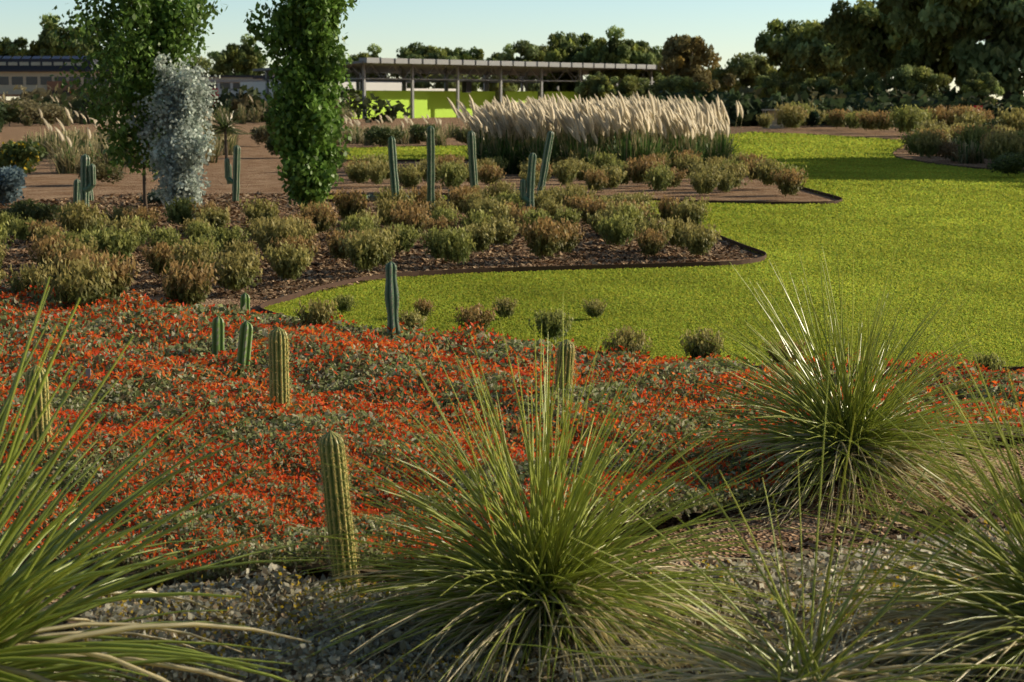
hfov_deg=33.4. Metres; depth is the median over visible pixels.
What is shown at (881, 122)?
shrub bed
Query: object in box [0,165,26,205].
bush
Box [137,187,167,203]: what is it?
bush
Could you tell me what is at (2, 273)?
shrub bed
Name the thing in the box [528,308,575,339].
shrub
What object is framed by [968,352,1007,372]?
shrub
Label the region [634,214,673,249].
shrub bed
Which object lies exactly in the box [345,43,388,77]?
tree
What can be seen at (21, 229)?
shrub bed
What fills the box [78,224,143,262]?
shrub
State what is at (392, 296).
tall blue cactus
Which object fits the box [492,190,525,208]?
shrub bed
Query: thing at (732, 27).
sky
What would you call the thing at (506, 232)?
shrub bed
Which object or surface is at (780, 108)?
shrub bed
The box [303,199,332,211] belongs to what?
shrub bed
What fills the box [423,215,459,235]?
shrub bed
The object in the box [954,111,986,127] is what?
shrub bed
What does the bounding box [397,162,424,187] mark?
shrub bed
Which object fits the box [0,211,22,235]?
shrub bed
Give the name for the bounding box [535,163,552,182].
shrub bed
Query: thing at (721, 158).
shrub bed
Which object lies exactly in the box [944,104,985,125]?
shrub bed
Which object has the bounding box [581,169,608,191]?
shrub bed
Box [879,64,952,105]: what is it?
tree
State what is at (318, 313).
shrub
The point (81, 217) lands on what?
shrub bed
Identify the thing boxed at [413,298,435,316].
shrub
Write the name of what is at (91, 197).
cactus bed
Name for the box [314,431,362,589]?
gold cactus
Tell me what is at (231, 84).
school walls
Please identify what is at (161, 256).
shrub bed
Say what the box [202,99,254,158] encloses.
cordyline
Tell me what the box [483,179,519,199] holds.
shrub bed
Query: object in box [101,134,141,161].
bush
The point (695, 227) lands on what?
shrub bed
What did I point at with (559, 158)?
shrub bed
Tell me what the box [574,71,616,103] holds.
tree
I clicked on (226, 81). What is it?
canopy
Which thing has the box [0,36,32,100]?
tree
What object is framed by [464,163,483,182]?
shrub bed
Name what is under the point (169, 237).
shrub bed
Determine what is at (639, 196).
shrub bed
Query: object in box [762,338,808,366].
shrub
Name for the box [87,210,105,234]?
shrub bed
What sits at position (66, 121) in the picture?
shrubs
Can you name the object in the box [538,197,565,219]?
shrub bed
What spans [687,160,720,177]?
shrub bed
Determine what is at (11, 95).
school plinth ground
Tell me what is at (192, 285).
shrub bed
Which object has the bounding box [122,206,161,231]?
shrub bed
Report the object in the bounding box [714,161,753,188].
shrub bed
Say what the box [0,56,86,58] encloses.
school solar
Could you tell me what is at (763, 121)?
shrub bed
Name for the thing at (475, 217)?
shrub bed
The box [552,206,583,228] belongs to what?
shrub bed
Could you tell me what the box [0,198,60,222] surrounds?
bush
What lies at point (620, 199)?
shrub bed
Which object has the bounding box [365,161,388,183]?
shrub bed
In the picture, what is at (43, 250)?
shrub
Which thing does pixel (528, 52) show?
tree
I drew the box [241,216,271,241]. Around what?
shrub bed
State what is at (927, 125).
shrub bed
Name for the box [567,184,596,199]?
shrub bed
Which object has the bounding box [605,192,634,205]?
shrub bed
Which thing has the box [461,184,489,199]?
shrub bed
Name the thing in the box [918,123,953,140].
shrub bed
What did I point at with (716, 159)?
shrub bed
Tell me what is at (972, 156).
shrub
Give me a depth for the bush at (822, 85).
166.96 m
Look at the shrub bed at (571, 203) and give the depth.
30.77 m
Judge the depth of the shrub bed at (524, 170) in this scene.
44.27 m
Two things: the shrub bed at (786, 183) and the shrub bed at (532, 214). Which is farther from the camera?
the shrub bed at (786, 183)
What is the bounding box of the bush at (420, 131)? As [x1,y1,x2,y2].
[408,124,437,141]
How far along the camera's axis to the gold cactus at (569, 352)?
11.71 m
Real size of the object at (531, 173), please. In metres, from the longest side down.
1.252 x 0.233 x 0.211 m
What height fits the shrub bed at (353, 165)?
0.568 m
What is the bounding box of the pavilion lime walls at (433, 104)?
[344,90,577,118]
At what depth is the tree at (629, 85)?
200.65 m
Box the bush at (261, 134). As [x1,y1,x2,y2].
[250,125,273,144]
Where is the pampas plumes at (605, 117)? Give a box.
[447,90,743,157]
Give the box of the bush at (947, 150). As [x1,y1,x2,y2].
[935,141,967,159]
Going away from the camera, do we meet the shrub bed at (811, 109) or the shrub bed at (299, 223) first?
the shrub bed at (299, 223)
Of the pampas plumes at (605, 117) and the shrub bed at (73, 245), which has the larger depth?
the pampas plumes at (605, 117)
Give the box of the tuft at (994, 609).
[729,318,1023,681]
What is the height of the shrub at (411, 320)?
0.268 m
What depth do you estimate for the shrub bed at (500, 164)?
48.74 m
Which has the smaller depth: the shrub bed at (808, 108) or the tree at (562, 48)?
the shrub bed at (808, 108)
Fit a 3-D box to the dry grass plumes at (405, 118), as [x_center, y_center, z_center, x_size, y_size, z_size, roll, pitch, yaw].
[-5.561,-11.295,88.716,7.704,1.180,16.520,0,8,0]
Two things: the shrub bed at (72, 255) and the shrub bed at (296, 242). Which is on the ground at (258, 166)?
the shrub bed at (72, 255)
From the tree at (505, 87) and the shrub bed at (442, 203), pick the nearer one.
the shrub bed at (442, 203)
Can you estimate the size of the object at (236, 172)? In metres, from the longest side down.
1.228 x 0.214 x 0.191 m
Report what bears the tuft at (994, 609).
on the ground at (258, 166)
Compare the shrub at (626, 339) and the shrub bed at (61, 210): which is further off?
the shrub bed at (61, 210)
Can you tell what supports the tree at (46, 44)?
on the ground at (258, 166)
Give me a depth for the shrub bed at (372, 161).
46.09 m
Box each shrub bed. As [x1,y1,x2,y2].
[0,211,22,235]
[0,221,15,247]
[0,240,6,268]
[0,257,5,284]
[4,262,54,294]
[7,217,44,240]
[25,220,63,241]
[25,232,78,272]
[33,224,67,246]
[39,256,79,280]
[40,254,123,308]
[48,246,108,279]
[50,237,102,268]
[51,229,92,249]
[54,200,106,234]
[55,201,78,226]
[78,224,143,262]
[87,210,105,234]
[88,251,139,296]
[100,205,135,227]
[101,215,143,251]
[115,214,151,246]
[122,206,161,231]
[139,241,183,275]
[145,225,184,252]
[159,259,218,305]
[162,196,196,224]
[169,239,218,278]
[179,216,212,235]
[179,233,225,262]
[183,219,214,242]
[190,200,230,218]
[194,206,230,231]
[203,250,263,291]
[205,225,250,252]
[218,238,260,263]
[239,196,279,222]
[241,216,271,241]
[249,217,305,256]
[251,215,286,243]
[264,240,313,281]
[270,234,320,260]
[275,214,318,244]
[286,213,315,235]
[298,201,332,218]
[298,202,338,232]
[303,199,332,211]
[326,228,363,259]
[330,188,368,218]
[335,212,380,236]
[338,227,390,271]
[343,160,367,178]
[344,161,369,183]
[352,154,382,167]
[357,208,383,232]
[359,225,401,266]
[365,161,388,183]
[368,152,388,164]
[373,186,404,209]
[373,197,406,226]
[380,161,398,179]
[380,221,421,252]
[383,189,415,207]
[388,206,432,237]
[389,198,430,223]
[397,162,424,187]
[406,184,441,208]
[417,157,446,183]
[419,225,453,259]
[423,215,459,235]
[427,205,458,225]
[428,198,458,216]
[435,161,468,188]
[436,154,464,169]
[436,225,476,264]
[442,158,468,183]
[446,185,475,208]
[449,185,480,213]
[457,191,493,216]
[458,208,493,234]
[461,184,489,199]
[462,222,496,252]
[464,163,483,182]
[468,198,493,212]
[476,158,499,169]
[476,196,510,221]
[477,163,505,184]
[481,215,521,245]
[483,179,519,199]
[484,156,509,171]
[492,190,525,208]
[497,201,519,221]
[509,205,545,232]
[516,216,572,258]
[517,160,527,170]
[517,207,555,235]
[519,170,539,188]
[520,162,540,175]
[534,188,557,211]
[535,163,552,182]
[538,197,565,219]
[539,186,563,204]
[545,220,584,253]
[550,156,565,167]
[552,158,581,185]
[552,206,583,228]
[557,186,584,208]
[560,182,582,190]
[562,156,587,169]
[563,195,595,212]
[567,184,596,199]
[568,149,584,159]
[569,162,594,180]
[574,196,611,224]
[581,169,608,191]
[585,195,613,211]
[586,207,617,234]
[587,151,620,170]
[592,214,639,245]
[594,165,626,189]
[602,201,644,216]
[605,159,628,168]
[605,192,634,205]
[607,201,646,240]
[611,164,630,184]
[611,199,653,222]
[619,193,645,204]
[623,156,659,184]
[625,190,653,205]
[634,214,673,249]
[634,227,668,256]
[638,153,664,163]
[638,201,660,227]
[642,165,677,191]
[650,162,668,180]
[653,195,683,221]
[656,152,670,168]
[662,167,687,187]
[664,216,694,247]
[669,195,710,225]
[672,149,701,171]
[673,152,703,178]
[674,221,721,254]
[680,226,714,255]
[685,169,721,194]
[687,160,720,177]
[705,157,726,169]
[708,155,728,163]
[711,167,739,191]
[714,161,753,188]
[715,158,749,172]
[729,151,750,162]
[739,153,765,163]
[745,159,764,179]
[753,156,785,186]
[756,112,774,127]
[770,168,808,196]
[773,103,808,128]
[775,163,806,181]
[776,102,788,123]
[786,101,814,125]
[800,105,818,125]
[817,109,825,124]
[823,111,839,126]
[826,108,849,127]
[841,111,863,128]
[855,108,874,126]
[855,111,879,130]
[870,110,896,130]
[885,104,927,133]
[897,130,930,154]
[911,107,936,131]
[912,129,944,157]
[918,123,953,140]
[920,119,945,128]
[920,128,949,143]
[921,104,956,128]
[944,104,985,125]
[944,121,968,138]
[948,125,961,143]
[953,122,994,154]
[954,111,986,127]
[956,124,980,135]
[970,124,1004,135]
[977,109,994,126]
[979,131,1009,161]
[979,132,999,158]
[984,124,1014,133]
[985,129,1023,161]
[991,127,1014,132]
[996,105,1023,134]
[1009,127,1023,151]
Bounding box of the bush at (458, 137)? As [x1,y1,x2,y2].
[449,127,476,143]
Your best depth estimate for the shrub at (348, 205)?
29.76 m
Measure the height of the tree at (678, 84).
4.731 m
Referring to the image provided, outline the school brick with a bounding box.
[47,81,77,89]
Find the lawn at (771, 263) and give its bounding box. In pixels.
[265,133,1023,364]
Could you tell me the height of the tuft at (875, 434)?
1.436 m
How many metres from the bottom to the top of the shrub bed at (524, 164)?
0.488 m
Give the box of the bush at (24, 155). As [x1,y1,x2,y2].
[0,138,48,173]
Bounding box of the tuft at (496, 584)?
[271,318,830,681]
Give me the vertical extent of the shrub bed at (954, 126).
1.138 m
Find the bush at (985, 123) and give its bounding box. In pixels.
[978,116,1001,129]
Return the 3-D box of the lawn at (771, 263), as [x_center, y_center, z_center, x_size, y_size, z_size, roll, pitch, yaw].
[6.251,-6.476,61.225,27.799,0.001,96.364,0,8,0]
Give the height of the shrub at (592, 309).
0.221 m
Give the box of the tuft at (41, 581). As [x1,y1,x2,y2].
[0,277,313,681]
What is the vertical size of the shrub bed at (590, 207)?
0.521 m
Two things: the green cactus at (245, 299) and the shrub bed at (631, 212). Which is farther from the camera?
the shrub bed at (631, 212)
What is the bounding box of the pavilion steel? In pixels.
[263,58,662,118]
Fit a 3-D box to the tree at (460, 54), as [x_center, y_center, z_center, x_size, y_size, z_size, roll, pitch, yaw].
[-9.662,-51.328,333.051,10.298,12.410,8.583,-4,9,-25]
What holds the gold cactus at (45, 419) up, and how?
on the ground at (258, 166)
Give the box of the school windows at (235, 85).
[199,83,239,88]
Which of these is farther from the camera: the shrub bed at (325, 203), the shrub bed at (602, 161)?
the shrub bed at (602, 161)
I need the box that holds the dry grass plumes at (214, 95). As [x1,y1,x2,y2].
[22,91,349,109]
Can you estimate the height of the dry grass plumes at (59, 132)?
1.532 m
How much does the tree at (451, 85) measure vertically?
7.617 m
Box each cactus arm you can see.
[89,164,95,184]
[224,158,229,177]
[520,179,525,197]
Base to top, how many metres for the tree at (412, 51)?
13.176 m
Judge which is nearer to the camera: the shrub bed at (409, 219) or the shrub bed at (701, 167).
the shrub bed at (409, 219)
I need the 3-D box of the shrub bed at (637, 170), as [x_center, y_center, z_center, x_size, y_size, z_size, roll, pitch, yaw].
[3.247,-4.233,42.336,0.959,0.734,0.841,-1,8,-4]
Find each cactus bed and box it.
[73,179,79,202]
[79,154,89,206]
[89,189,93,201]
[227,164,231,183]
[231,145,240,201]
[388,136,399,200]
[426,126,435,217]
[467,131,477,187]
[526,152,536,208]
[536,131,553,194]
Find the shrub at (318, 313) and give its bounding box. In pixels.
[293,297,340,325]
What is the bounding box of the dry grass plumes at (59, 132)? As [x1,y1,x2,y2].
[39,107,238,157]
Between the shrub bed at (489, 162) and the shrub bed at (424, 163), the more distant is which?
the shrub bed at (489, 162)
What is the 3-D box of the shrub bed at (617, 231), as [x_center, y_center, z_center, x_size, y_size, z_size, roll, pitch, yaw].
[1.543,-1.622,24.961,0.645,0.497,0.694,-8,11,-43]
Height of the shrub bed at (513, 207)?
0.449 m
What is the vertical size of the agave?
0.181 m
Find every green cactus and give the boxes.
[212,316,223,354]
[236,321,252,373]
[240,293,249,310]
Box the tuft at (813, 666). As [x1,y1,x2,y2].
[486,344,1023,681]
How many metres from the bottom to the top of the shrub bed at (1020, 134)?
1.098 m
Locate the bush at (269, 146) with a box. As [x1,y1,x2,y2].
[265,134,279,155]
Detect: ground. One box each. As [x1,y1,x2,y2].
[0,94,19,96]
[0,100,1023,671]
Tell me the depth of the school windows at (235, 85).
425.15 m
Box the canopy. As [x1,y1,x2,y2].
[205,80,414,82]
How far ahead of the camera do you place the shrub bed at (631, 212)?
25.93 m
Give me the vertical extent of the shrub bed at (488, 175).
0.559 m
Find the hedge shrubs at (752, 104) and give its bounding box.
[0,83,1023,126]
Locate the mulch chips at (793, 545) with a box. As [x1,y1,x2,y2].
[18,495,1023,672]
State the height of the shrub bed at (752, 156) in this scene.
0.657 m
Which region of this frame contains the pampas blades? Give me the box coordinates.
[463,129,740,175]
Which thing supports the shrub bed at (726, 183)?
on the ground at (258, 166)
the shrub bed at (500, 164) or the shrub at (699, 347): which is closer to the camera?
the shrub at (699, 347)
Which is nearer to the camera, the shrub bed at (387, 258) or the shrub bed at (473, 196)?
the shrub bed at (387, 258)
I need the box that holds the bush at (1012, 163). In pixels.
[987,151,1023,175]
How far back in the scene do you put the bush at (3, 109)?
93.06 m
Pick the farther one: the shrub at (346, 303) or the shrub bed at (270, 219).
the shrub bed at (270, 219)
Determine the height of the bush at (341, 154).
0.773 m
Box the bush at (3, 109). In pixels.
[0,102,7,131]
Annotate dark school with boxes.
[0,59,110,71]
[201,75,274,76]
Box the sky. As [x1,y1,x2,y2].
[0,0,1023,99]
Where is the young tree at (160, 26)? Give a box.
[42,0,227,211]
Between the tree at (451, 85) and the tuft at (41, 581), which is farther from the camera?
the tree at (451, 85)
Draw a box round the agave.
[366,193,376,201]
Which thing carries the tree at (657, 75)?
on the ground at (258, 166)
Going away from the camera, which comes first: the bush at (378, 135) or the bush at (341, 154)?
the bush at (341, 154)
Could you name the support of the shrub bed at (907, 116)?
on the ground at (258, 166)
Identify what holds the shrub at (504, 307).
on the lawn at (771, 263)
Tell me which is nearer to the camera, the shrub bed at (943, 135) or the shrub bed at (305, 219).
the shrub bed at (305, 219)
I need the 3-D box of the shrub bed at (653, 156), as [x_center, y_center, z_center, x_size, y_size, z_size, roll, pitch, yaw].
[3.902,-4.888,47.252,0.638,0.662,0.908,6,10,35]
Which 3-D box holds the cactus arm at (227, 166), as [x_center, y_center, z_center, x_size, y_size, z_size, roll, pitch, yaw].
[-6.081,-3.691,36.444,0.117,0.438,0.103,0,8,0]
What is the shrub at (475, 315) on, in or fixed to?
on the lawn at (771, 263)
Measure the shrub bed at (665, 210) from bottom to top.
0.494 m
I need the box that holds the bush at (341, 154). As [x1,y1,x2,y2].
[329,147,352,167]
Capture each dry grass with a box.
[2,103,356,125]
[21,123,245,173]
[333,122,470,145]
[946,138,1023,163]
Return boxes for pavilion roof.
[253,61,657,75]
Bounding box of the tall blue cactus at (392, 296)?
[384,261,400,339]
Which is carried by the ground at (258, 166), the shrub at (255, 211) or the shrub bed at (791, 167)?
the shrub bed at (791, 167)
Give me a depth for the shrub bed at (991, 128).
65.18 m
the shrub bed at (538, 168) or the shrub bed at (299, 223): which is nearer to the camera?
the shrub bed at (299, 223)
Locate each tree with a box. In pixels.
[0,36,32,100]
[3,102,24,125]
[29,13,96,58]
[126,52,221,219]
[181,55,226,74]
[207,33,267,74]
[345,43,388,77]
[389,42,458,88]
[423,74,471,90]
[441,46,483,90]
[478,43,520,90]
[489,75,517,101]
[498,39,559,98]
[543,31,593,91]
[572,25,658,100]
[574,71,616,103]
[610,75,657,98]
[636,41,670,94]
[654,74,709,97]
[657,33,736,95]
[706,51,777,94]
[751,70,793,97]
[754,18,816,89]
[769,12,864,94]
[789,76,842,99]
[820,0,938,92]
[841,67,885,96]
[876,0,980,93]
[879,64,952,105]
[886,0,1023,101]
[957,67,1003,104]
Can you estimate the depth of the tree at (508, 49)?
321.47 m
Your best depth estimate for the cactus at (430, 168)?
31.32 m
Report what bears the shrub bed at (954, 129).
on the ground at (258, 166)
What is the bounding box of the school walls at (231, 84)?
[198,77,255,96]
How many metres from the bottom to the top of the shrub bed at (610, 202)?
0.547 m
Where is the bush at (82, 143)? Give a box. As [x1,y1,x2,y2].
[59,135,88,153]
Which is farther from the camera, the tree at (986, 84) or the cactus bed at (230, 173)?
the tree at (986, 84)
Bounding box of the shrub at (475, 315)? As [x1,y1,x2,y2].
[453,303,497,334]
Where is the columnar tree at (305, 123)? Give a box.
[244,0,359,208]
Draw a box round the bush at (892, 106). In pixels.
[883,104,894,126]
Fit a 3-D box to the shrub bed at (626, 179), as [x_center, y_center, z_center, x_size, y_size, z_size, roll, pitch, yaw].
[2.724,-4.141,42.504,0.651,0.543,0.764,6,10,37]
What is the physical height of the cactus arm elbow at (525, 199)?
0.183 m
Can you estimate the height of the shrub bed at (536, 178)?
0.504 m
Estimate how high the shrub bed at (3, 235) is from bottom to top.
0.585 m
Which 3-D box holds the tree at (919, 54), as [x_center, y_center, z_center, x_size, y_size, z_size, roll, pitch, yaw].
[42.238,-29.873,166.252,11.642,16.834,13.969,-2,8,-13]
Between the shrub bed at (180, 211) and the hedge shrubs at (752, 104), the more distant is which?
the hedge shrubs at (752, 104)
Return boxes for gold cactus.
[22,365,54,458]
[264,327,292,419]
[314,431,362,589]
[553,339,576,402]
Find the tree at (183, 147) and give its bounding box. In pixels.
[126,52,221,219]
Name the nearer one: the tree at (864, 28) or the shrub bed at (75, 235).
the shrub bed at (75, 235)
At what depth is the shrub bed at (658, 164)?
43.38 m
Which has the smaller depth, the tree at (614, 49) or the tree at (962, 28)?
the tree at (962, 28)
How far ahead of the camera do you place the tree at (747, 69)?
222.35 m
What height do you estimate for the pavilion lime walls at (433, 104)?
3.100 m
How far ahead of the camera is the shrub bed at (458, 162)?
42.61 m
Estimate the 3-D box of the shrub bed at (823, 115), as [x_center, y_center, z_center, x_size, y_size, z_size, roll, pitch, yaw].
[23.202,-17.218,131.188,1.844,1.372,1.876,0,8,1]
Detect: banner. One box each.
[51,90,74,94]
[203,88,217,106]
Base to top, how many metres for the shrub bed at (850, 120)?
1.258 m
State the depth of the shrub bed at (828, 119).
122.90 m
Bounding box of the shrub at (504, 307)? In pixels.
[492,296,517,317]
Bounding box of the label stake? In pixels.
[86,369,90,384]
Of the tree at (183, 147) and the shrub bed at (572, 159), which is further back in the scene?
the shrub bed at (572, 159)
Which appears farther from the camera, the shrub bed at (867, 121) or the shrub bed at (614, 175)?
the shrub bed at (867, 121)
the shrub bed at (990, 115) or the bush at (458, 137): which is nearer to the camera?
the bush at (458, 137)
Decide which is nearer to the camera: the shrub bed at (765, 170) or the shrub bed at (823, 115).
the shrub bed at (765, 170)
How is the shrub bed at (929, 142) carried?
on the ground at (258, 166)
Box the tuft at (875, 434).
[644,239,1023,533]
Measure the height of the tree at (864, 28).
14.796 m
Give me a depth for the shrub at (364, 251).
21.12 m
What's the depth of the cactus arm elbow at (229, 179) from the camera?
36.44 m
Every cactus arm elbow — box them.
[83,183,94,191]
[226,177,232,183]
[521,196,531,203]
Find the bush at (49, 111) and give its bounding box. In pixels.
[2,97,68,124]
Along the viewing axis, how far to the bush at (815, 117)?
123.07 m
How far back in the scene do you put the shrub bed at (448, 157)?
46.24 m
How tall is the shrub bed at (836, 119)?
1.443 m
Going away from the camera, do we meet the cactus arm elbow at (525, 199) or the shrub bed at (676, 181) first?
the cactus arm elbow at (525, 199)
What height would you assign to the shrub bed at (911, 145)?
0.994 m
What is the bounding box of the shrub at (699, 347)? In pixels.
[679,326,723,360]
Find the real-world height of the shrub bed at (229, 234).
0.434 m
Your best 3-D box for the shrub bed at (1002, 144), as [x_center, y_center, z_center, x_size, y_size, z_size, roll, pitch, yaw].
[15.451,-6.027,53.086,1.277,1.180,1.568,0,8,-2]
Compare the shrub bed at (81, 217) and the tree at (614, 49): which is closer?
the shrub bed at (81, 217)
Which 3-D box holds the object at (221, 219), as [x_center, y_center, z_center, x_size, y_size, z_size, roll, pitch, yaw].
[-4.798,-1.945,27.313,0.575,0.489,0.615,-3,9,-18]
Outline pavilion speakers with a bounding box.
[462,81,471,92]
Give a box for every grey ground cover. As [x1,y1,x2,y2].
[67,541,1015,681]
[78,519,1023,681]
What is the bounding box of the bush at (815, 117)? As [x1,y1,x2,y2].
[806,110,819,126]
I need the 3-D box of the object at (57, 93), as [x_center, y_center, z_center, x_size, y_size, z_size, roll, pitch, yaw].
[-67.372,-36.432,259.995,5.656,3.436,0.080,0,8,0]
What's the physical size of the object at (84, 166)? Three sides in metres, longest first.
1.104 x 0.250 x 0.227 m
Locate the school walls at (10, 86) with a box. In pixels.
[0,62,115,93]
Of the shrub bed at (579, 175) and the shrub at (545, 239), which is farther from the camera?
the shrub bed at (579, 175)
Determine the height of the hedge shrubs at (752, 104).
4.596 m
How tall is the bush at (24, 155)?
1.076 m
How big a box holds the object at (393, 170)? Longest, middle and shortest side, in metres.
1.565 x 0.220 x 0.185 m
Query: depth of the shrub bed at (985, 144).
55.98 m
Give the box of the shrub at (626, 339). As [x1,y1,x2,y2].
[601,325,652,354]
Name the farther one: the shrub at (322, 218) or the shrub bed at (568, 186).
the shrub bed at (568, 186)
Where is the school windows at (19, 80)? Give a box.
[0,77,106,84]
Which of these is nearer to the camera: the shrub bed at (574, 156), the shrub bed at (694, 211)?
the shrub bed at (694, 211)
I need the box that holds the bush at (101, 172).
[75,160,124,183]
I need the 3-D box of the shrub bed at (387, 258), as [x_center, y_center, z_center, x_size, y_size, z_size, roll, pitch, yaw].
[-1.685,-1.212,21.868,0.555,0.556,0.527,-3,9,-19]
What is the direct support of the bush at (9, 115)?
on the ground at (258, 166)
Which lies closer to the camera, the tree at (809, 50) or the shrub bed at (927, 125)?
the shrub bed at (927, 125)
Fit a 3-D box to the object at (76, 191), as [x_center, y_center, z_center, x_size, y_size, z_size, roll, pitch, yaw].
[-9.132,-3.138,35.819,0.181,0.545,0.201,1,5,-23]
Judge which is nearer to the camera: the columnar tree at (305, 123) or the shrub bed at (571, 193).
the columnar tree at (305, 123)
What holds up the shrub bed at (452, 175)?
on the ground at (258, 166)
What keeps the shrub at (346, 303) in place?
on the lawn at (771, 263)
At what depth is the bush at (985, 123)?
91.99 m
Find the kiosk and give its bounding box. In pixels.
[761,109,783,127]
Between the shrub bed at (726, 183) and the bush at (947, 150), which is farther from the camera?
the bush at (947, 150)
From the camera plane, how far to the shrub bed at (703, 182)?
37.97 m
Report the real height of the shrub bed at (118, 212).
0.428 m
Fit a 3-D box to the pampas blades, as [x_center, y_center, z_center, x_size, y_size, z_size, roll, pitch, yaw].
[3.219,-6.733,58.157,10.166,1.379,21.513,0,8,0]
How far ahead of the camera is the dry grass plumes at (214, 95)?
161.40 m
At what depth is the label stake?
12.39 m
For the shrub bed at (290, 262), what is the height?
0.504 m
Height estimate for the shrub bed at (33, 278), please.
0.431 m
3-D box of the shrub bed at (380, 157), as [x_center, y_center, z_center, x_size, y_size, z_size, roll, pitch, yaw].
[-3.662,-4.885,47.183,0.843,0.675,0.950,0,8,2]
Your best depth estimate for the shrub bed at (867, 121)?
109.03 m
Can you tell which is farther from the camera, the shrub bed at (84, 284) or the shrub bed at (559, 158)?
the shrub bed at (559, 158)
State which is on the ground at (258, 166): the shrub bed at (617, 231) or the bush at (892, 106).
the bush at (892, 106)
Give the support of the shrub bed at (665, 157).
on the ground at (258, 166)
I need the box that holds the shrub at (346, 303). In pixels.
[331,293,357,312]
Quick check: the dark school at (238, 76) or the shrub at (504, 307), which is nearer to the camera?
the shrub at (504, 307)
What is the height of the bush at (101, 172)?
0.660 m
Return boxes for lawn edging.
[259,132,1023,374]
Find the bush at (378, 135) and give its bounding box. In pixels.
[363,125,404,144]
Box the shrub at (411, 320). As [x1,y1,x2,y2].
[398,309,426,333]
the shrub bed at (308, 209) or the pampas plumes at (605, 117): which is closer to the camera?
the shrub bed at (308, 209)
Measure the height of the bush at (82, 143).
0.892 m
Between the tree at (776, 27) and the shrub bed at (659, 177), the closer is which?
the shrub bed at (659, 177)
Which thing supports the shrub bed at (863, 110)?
on the ground at (258, 166)
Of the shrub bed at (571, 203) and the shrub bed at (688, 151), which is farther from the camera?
the shrub bed at (688, 151)
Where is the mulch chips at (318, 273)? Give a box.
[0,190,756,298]
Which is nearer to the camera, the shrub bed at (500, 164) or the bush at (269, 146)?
the shrub bed at (500, 164)
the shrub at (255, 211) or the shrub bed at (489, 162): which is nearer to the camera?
the shrub at (255, 211)
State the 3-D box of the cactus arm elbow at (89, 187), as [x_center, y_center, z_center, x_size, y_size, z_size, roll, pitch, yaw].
[-8.541,-3.093,34.445,0.250,0.224,0.128,0,8,0]
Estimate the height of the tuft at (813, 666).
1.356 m
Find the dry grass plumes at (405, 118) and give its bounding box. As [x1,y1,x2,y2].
[340,112,441,133]
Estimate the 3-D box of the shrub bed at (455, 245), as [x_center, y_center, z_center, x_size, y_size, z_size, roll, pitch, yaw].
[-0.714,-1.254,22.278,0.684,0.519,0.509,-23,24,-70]
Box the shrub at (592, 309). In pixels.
[581,297,607,317]

